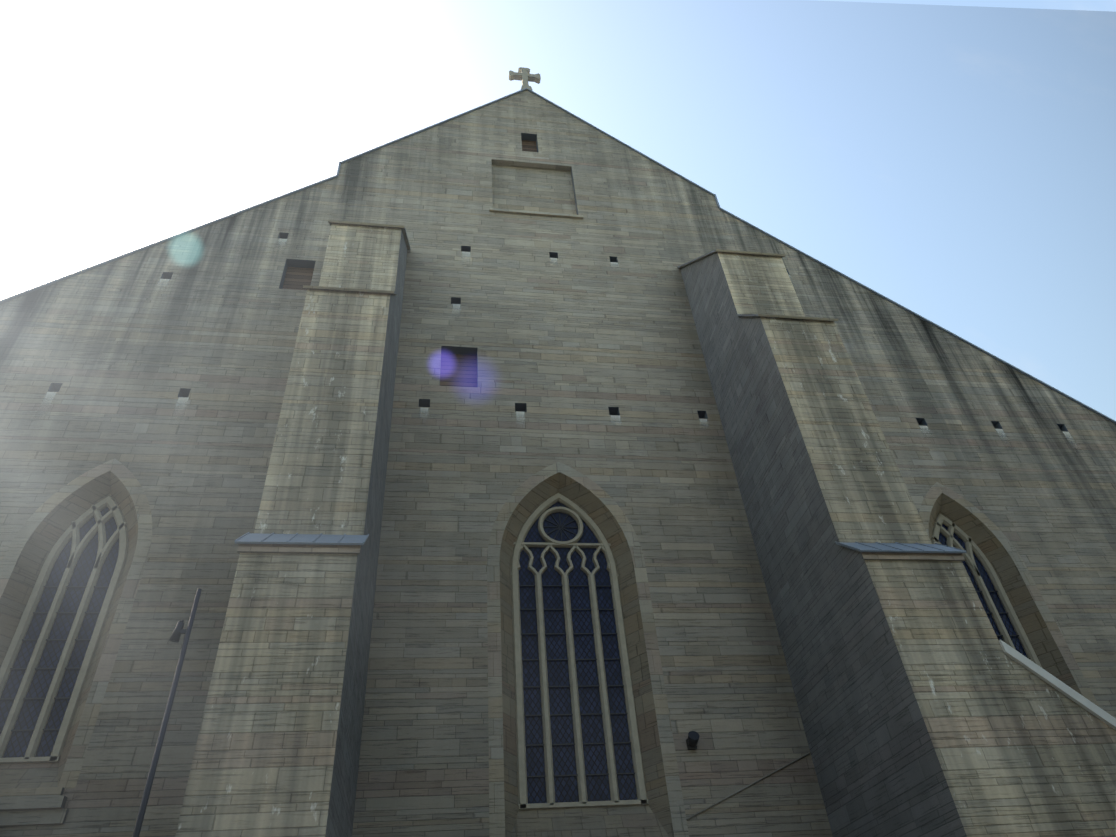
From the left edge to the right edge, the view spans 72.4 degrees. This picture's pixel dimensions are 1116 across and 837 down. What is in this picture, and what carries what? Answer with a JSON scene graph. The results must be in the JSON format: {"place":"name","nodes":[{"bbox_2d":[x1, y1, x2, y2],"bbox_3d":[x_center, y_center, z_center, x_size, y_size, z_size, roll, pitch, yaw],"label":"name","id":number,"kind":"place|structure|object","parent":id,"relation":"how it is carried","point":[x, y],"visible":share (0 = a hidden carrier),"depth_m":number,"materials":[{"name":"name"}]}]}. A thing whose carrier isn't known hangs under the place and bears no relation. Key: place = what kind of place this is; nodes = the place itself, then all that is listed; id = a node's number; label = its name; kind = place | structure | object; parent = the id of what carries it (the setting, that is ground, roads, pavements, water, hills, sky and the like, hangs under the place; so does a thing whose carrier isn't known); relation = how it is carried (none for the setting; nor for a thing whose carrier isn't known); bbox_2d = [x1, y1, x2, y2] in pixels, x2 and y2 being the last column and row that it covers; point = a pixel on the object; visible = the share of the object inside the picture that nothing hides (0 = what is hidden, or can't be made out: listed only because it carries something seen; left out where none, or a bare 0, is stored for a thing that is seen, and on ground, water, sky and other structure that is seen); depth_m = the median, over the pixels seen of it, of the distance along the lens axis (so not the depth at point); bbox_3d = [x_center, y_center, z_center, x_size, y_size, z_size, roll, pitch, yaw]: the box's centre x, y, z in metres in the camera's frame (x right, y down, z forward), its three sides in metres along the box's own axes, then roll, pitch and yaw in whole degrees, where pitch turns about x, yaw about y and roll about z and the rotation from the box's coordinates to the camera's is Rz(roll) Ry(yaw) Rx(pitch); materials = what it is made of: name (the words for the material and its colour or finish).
{"place":"outdoors","nodes":[
{"label":"outdoors","id":0,"kind":"place"},
{"bbox_2d":[489,208,582,218],"bbox_3d":[-0.792,-7.365,27.789,3.420,0.133,0.330,2,-41,-9],"label":"ledge","id":1,"kind":"object","parent":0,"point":[535,213],"depth_m":27.66,"materials":[{"name":"stone"}]},
{"bbox_2d":[0,90,1115,836],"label":"church wall","id":2,"kind":"structure","parent":0,"point":[578,344],"depth_m":19.86,"materials":[{"name":"grey stone"}]},
{"bbox_2d":[0,787,67,826],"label":"window sill","id":3,"kind":"structure","parent":2,"relation":"attached to","point":[30,806],"depth_m":13.62,"materials":[{"name":"stone"}]},
{"bbox_2d":[0,507,118,757],"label":"window glass","id":4,"kind":"structure","parent":2,"relation":"in","point":[18,743],"depth_m":16.07,"materials":[{"name":"glass"}]},
{"bbox_2d":[0,496,127,763],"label":"tracery window","id":5,"kind":"structure","parent":2,"relation":"in","point":[78,547],"depth_m":16.24,"materials":[{"name":"stone"}]},
{"bbox_2d":[282,140,536,386],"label":"wall openings","id":6,"kind":"object","parent":2,"relation":"attached to","point":[459,370],"depth_m":22.87,"materials":[{"name":"brown wood"}]},
{"bbox_2d":[0,88,1115,423],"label":"roof edge","id":7,"kind":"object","parent":2,"relation":"on","point":[608,136],"depth_m":26.93,"materials":[{"name":"grey stone"}]},
{"bbox_2d":[509,67,540,90],"bbox_3d":[-1.494,-15.257,34.618,1.440,2.350,0.500,2,-41,-9],"label":"gable cross","id":8,"kind":"object","parent":7,"relation":"on","point":[523,75],"depth_m":34.83,"materials":[{"name":"stone"}]},
{"bbox_2d":[34,238,1082,452],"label":"putlog holes","id":9,"kind":"object","parent":2,"relation":"in","point":[615,416],"depth_m":22.55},
{"bbox_2d":[519,502,636,803],"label":"window glass","id":10,"kind":"structure","parent":2,"relation":"in","point":[564,760],"depth_m":17.22,"materials":[{"name":"blue glass"}]},
{"bbox_2d":[510,493,648,809],"bbox_3d":[0.259,4.955,17.939,2.745,7.727,0.230,2,-41,-9],"label":"tracery window","id":11,"kind":"structure","parent":2,"relation":"in","point":[574,511],"depth_m":17.35,"materials":[{"name":"stone"}]},
{"bbox_2d":[686,731,698,749],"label":"wall lamp","id":12,"kind":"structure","parent":2,"relation":"attached to","point":[692,740],"depth_m":15.93,"materials":[{"name":"black metal"}]},
{"bbox_2d":[686,752,809,819],"bbox_3d":[3.964,7.548,15.711,2.960,1.206,0.032,2,-41,-9],"label":"cable","id":13,"kind":"object","parent":2,"relation":"attached to","point":[747,786],"depth_m":15.67,"materials":[{"name":"grey metal"}]},
{"bbox_2d":[938,524,1027,657],"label":"window glass","id":14,"kind":"structure","parent":2,"relation":"in","point":[1005,619],"depth_m":20.21,"materials":[{"name":"blue glass"}]},
{"bbox_2d":[932,514,1041,667],"bbox_3d":[11.098,5.097,19.846,1.720,6.183,0.220,2,-41,-9],"label":"tracery window","id":15,"kind":"structure","parent":2,"relation":"in","point":[971,547],"depth_m":20.46,"materials":[{"name":"stone"}]},
{"bbox_2d":[0,0,1115,420],"label":"sky","id":16,"kind":"structure","parent":0,"point":[953,160],"materials":[{"name":"blue"}]},
{"label":"ground","id":17,"kind":"structure","parent":0,"visible":0},
{"bbox_2d":[132,588,201,836],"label":"lamp post","id":18,"kind":"object","parent":17,"relation":"on","point":[179,630],"depth_m":8.54,"materials":[{"name":"grey metal"}]},
{"bbox_2d":[175,223,407,836],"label":"buttress","id":19,"kind":"structure","parent":17,"relation":"on","point":[277,750],"depth_m":12.81,"materials":[{"name":"stone"}]},
{"bbox_2d":[234,220,409,553],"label":"buttress ledges","id":20,"kind":"object","parent":19,"relation":"attached to","point":[249,542],"depth_m":13.15,"materials":[{"name":"stone"}]},
{"bbox_2d":[680,252,1088,836],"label":"buttress","id":21,"kind":"structure","parent":17,"relation":"on","point":[917,717],"depth_m":15.53,"materials":[{"name":"stone"}]},
{"bbox_2d":[678,249,966,560],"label":"buttress ledges","id":22,"kind":"object","parent":21,"relation":"attached to","point":[905,551],"depth_m":14.91,"materials":[{"name":"stone"}]},
{"bbox_2d":[1005,654,1115,836],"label":"wing wall","id":23,"kind":"structure","parent":17,"relation":"on","point":[1080,741],"depth_m":12.73,"materials":[{"name":"grey stone"}]},
{"bbox_2d":[999,640,1115,729],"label":"wing coping","id":24,"kind":"object","parent":23,"relation":"on","point":[1061,687],"depth_m":13.36,"materials":[{"name":"grey stone"}]}
]}

